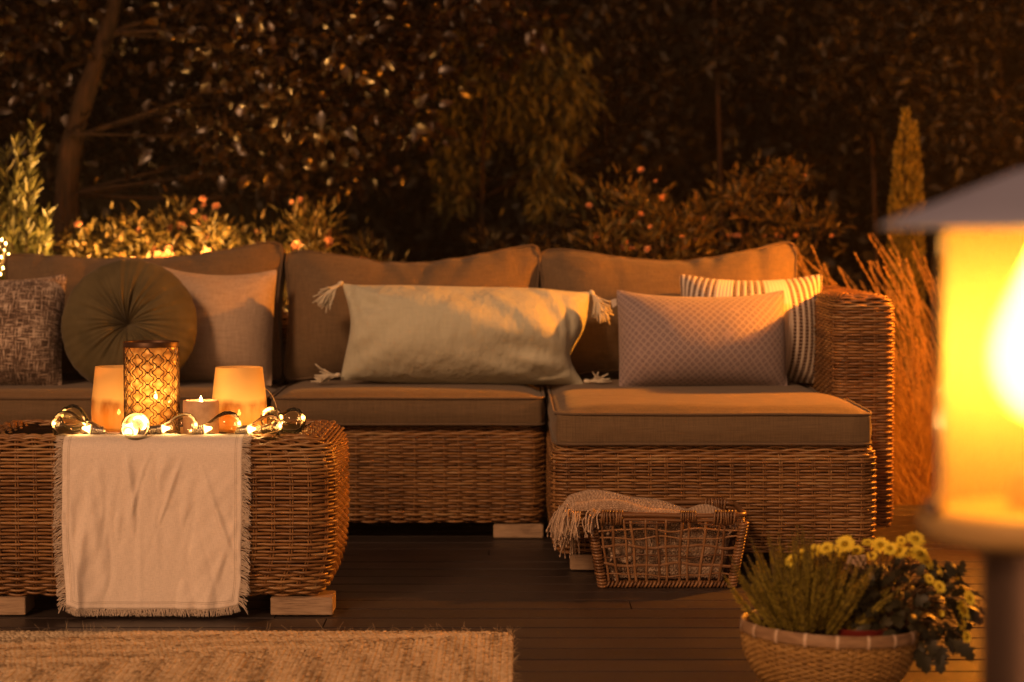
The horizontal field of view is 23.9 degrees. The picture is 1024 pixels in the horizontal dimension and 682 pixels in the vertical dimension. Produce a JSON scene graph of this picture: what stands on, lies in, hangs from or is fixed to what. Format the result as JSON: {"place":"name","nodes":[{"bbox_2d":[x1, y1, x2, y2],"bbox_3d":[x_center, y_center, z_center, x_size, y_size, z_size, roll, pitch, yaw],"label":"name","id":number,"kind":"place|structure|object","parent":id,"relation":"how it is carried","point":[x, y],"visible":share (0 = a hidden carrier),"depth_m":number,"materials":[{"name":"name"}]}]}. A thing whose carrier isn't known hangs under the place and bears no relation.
{"place":"outdoors","nodes":[
{"label":"outdoors","id":0,"kind":"place"},
{"bbox_2d":[700,244,1023,504],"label":"ornamental grass","id":1,"kind":"object","parent":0,"point":[907,406],"depth_m":8.88,"materials":[{"name":"plant"}]},
{"bbox_2d":[823,229,1023,497],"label":"ornamental grass","id":2,"kind":"object","parent":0,"point":[1006,448],"depth_m":9.27,"materials":[{"name":"yellow plant"}]},
{"bbox_2d":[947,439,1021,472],"bbox_3d":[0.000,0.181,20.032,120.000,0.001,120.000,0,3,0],"label":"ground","id":3,"kind":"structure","parent":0,"point":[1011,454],"depth_m":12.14,"materials":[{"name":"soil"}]},
{"bbox_2d":[0,118,56,279],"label":"narrow leaved shrub","id":4,"kind":"object","parent":3,"relation":"on","point":[16,240],"visible":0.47,"depth_m":8.74,"materials":[{"name":"green plant"}]},
{"bbox_2d":[48,201,184,257],"bbox_3d":[-1.493,0.121,9.179,0.676,1.303,0.747,0,3,0],"label":"flowering bush","id":5,"kind":"object","parent":3,"relation":"on","point":[98,247],"visible":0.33,"depth_m":9.05,"materials":[{"name":"green plant"}]},
{"bbox_2d":[118,184,301,257],"bbox_3d":[-1.162,0.098,9.209,0.785,1.397,0.825,0,3,0],"label":"flowering bush","id":6,"kind":"object","parent":3,"relation":"on","point":[175,239],"visible":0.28,"depth_m":9.09,"materials":[{"name":"green plant"}]},
{"bbox_2d":[0,0,570,254],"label":"broadleaf tree","id":7,"kind":"object","parent":3,"relation":"on","point":[291,131],"visible":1,"depth_m":9.70,"materials":[{"name":"green plant"}]},
{"bbox_2d":[248,193,408,309],"bbox_3d":[-0.729,0.086,9.236,0.725,1.313,0.714,0,3,0],"label":"flowering bush","id":8,"kind":"object","parent":3,"relation":"on","point":[326,240],"visible":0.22,"depth_m":9.16,"materials":[{"name":"green plant"}]},
{"bbox_2d":[392,11,615,252],"bbox_3d":[-0.040,-0.422,10.614,0.994,2.108,0.781,0,3,0],"label":"weeping tree","id":9,"kind":"object","parent":3,"relation":"on","point":[505,112],"visible":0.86,"depth_m":10.48,"materials":[{"name":"green plant"}]},
{"bbox_2d":[0,0,1023,443],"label":"hedge","id":10,"kind":"object","parent":3,"relation":"on","point":[404,218],"visible":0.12,"depth_m":12.54,"materials":[{"name":"green plant"}]},
{"bbox_2d":[454,212,617,504],"bbox_3d":[0.076,0.088,9.524,0.689,1.202,0.733,0,3,0],"label":"flowering bush","id":11,"kind":"object","parent":3,"relation":"on","point":[547,241],"visible":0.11,"depth_m":9.48,"materials":[{"name":"green plant"}]},
{"bbox_2d":[509,0,697,252],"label":"garden tree","id":12,"kind":"object","parent":3,"relation":"on","point":[613,42],"visible":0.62,"depth_m":11.20,"materials":[{"name":"green plant"}]},
{"bbox_2d":[552,162,728,259],"bbox_3d":[0.541,0.043,9.442,0.762,1.484,0.785,-1,3,-26],"label":"flowering bush","id":13,"kind":"object","parent":3,"relation":"on","point":[681,235],"visible":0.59,"depth_m":9.36,"materials":[{"name":"green plant"}]},
{"bbox_2d":[598,0,841,254],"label":"garden tree","id":14,"kind":"object","parent":3,"relation":"on","point":[760,6],"visible":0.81,"depth_m":11.32,"materials":[{"name":"green plant"}]},
{"bbox_2d":[677,138,873,277],"bbox_3d":[1.036,-0.016,9.684,0.842,1.597,0.771,0,3,0],"label":"flowering bush","id":15,"kind":"object","parent":3,"relation":"on","point":[750,184],"visible":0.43,"depth_m":9.62,"materials":[{"name":"green plant"}]},
{"bbox_2d":[711,0,1023,292],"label":"garden tree","id":16,"kind":"object","parent":3,"relation":"on","point":[873,26],"visible":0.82,"depth_m":10.84,"materials":[{"name":"green plant"}]},
{"bbox_2d":[885,105,926,420],"bbox_3d":[1.626,-0.156,10.005,0.182,1.635,0.139,0,3,0],"label":"slim conifer","id":17,"kind":"object","parent":3,"relation":"on","point":[906,151],"visible":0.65,"depth_m":9.96,"materials":[{"name":"green plant"}]},
{"bbox_2d":[892,468,996,504],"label":"ornamental grass","id":18,"kind":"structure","parent":3,"relation":"on","point":[915,501],"depth_m":8.59,"materials":[{"name":"plant"}]},
{"bbox_2d":[873,0,1023,460],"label":"garden tree","id":19,"kind":"object","parent":3,"relation":"on","point":[960,127],"visible":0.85,"depth_m":10.51,"materials":[{"name":"green plant"}]},
{"bbox_2d":[901,461,1008,501],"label":"ornamental grass","id":20,"kind":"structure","parent":3,"relation":"on","point":[999,495],"depth_m":8.63,"materials":[{"name":"plant"}]},
{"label":"deck underframe","id":21,"kind":"structure","parent":3,"relation":"on","visible":0},
{"bbox_2d":[0,505,980,681],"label":"deck","id":22,"kind":"structure","parent":21,"relation":"on","point":[560,614],"depth_m":6.16,"materials":[{"name":"brown wood"}]},
{"bbox_2d":[0,241,289,424],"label":"wicker sofa section","id":23,"kind":"object","parent":22,"relation":"on","point":[34,402],"visible":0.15,"depth_m":8.06,"materials":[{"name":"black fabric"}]},
{"bbox_2d":[0,239,8,274],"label":"fairy lights","id":24,"kind":"object","parent":23,"relation":"attached to","point":[3,256],"visible":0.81,"depth_m":8.30,"materials":[{"name":"glass"}]},
{"bbox_2d":[0,274,66,384],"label":"throw pillow","id":25,"kind":"object","parent":23,"relation":"on","point":[31,311],"visible":0.97,"depth_m":7.70,"materials":[{"name":"fabric"}]},
{"bbox_2d":[61,259,196,382],"bbox_3d":[-1.217,-0.048,7.690,0.432,0.426,0.224,0,3,0],"label":"round pillow","id":26,"kind":"object","parent":23,"relation":"on","point":[110,308],"visible":0.79,"depth_m":7.62,"materials":[{"name":"green fabric"}]},
{"bbox_2d":[162,266,276,385],"bbox_3d":[-0.977,-0.050,7.931,0.402,0.393,0.291,0,3,0],"label":"throw pillow","id":27,"kind":"object","parent":23,"relation":"on","point":[235,314],"visible":0.64,"depth_m":7.84,"materials":[{"name":"beige fabric"}]},
{"bbox_2d":[0,419,349,614],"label":"coffee table","id":28,"kind":"object","parent":22,"relation":"on","point":[299,518],"visible":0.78,"depth_m":6.04,"materials":[{"name":"wicker"}]},
{"bbox_2d":[51,427,260,616],"bbox_3d":[-0.895,0.450,6.256,0.498,0.452,0.546,0,3,0],"label":"table runner","id":29,"kind":"object","parent":28,"relation":"on","point":[151,522],"visible":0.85,"depth_m":6.01,"materials":[{"name":"white fabric"}]},
{"bbox_2d":[91,365,123,431],"bbox_3d":[-1.036,0.150,6.375,0.146,0.168,0.146,0,3,0],"label":"candle glass","id":30,"kind":"object","parent":29,"relation":"on","point":[107,406],"visible":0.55,"depth_m":6.31,"materials":[{"name":"orange glass"}]},
{"bbox_2d":[123,340,180,433],"bbox_3d":[-0.928,0.121,6.228,0.146,0.241,0.146,0,3,0],"label":"lattice candle holder","id":31,"kind":"object","parent":29,"relation":"on","point":[151,375],"visible":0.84,"depth_m":6.17,"materials":[{"name":"gold metal"}]},
{"bbox_2d":[51,388,305,436],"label":"string lights","id":32,"kind":"object","parent":29,"relation":"on","point":[87,424],"visible":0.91,"depth_m":6.09,"materials":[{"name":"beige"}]},
{"bbox_2d":[183,399,218,433],"bbox_3d":[-0.800,0.192,6.216,0.092,0.101,0.092,0,3,0],"label":"candle cup","id":33,"kind":"object","parent":29,"relation":"on","point":[202,411],"visible":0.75,"depth_m":6.18,"materials":[{"name":"wax"}]},
{"bbox_2d":[212,366,266,432],"bbox_3d":[-0.716,0.152,6.345,0.146,0.168,0.146,0,3,0],"label":"candle glass","id":34,"kind":"object","parent":29,"relation":"on","point":[240,391],"visible":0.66,"depth_m":6.28,"materials":[{"name":"orange glass"}]},
{"bbox_2d":[0,620,521,681],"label":"jute rug","id":35,"kind":"object","parent":22,"relation":"on","point":[367,655],"visible":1,"depth_m":5.43,"materials":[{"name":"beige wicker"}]},
{"bbox_2d":[270,244,545,537],"bbox_3d":[-0.330,0.139,7.964,0.879,0.912,0.961,0,3,0],"label":"wicker sofa section","id":36,"kind":"object","parent":22,"relation":"on","point":[440,453],"visible":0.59,"depth_m":7.53,"materials":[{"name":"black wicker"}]},
{"bbox_2d":[311,281,613,384],"bbox_3d":[-0.159,-0.024,7.804,0.979,0.339,0.391,0,3,0],"label":"long pillow","id":37,"kind":"object","parent":36,"relation":"on","point":[411,334],"visible":1,"depth_m":7.67,"materials":[{"name":"beige fabric"}]},
{"bbox_2d":[584,497,748,587],"bbox_3d":[0.420,0.555,6.659,0.437,0.217,0.325,0,3,0],"label":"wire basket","id":38,"kind":"object","parent":22,"relation":"on","point":[736,514],"visible":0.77,"depth_m":6.52,"materials":[{"name":"wicker"}]},
{"bbox_2d":[546,490,737,581],"bbox_3d":[0.354,0.531,6.624,0.520,0.241,0.321,0,3,0],"label":"knitted throw","id":39,"kind":"object","parent":38,"relation":"in","point":[597,502],"visible":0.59,"depth_m":6.59,"materials":[{"name":"fabric"}]},
{"bbox_2d":[540,242,894,569],"bbox_3d":[0.632,0.150,7.640,1.094,0.921,1.690,0,3,0],"label":"wicker chaise section","id":40,"kind":"object","parent":22,"relation":"on","point":[816,457],"visible":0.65,"depth_m":6.84,"materials":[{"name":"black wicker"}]},
{"bbox_2d":[611,290,787,385],"bbox_3d":[0.600,0.010,7.679,0.596,0.341,0.278,0,3,0],"label":"throw pillow","id":41,"kind":"object","parent":40,"relation":"on","point":[700,341],"visible":0.93,"depth_m":7.59,"materials":[{"name":"grey fabric"}]},
{"bbox_2d":[680,274,821,383],"bbox_3d":[0.782,-0.038,7.902,0.468,0.357,0.285,0,3,0],"label":"throw pillow","id":42,"kind":"object","parent":40,"relation":"on","point":[800,294],"visible":0.43,"depth_m":7.84,"materials":[{"name":"white fabric"}]},
{"bbox_2d":[739,610,919,681],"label":"woven bowl","id":43,"kind":"object","parent":22,"relation":"on","point":[774,655],"visible":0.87,"depth_m":4.81,"materials":[{"name":"wicker"}]},
{"bbox_2d":[720,524,911,635],"bbox_3d":[0.607,0.492,4.920,0.361,0.222,0.309,2,3,34],"label":"heather plant","id":44,"kind":"object","parent":43,"relation":"in","point":[806,595],"visible":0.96,"depth_m":4.87,"materials":[{"name":"green plant"}]},
{"bbox_2d":[785,531,980,673],"bbox_3d":[0.761,0.524,4.969,0.419,0.293,0.268,0,3,0],"label":"chrysanthemum plant","id":45,"kind":"object","parent":43,"relation":"in","point":[895,614],"visible":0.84,"depth_m":4.90,"materials":[{"name":"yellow plant"}]},
{"bbox_2d":[879,169,1023,681],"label":"garden lantern","id":46,"kind":"object","parent":22,"relation":"on","point":[991,530],"visible":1,"depth_m":2.48,"materials":[{"name":"grey metal"}]}
]}

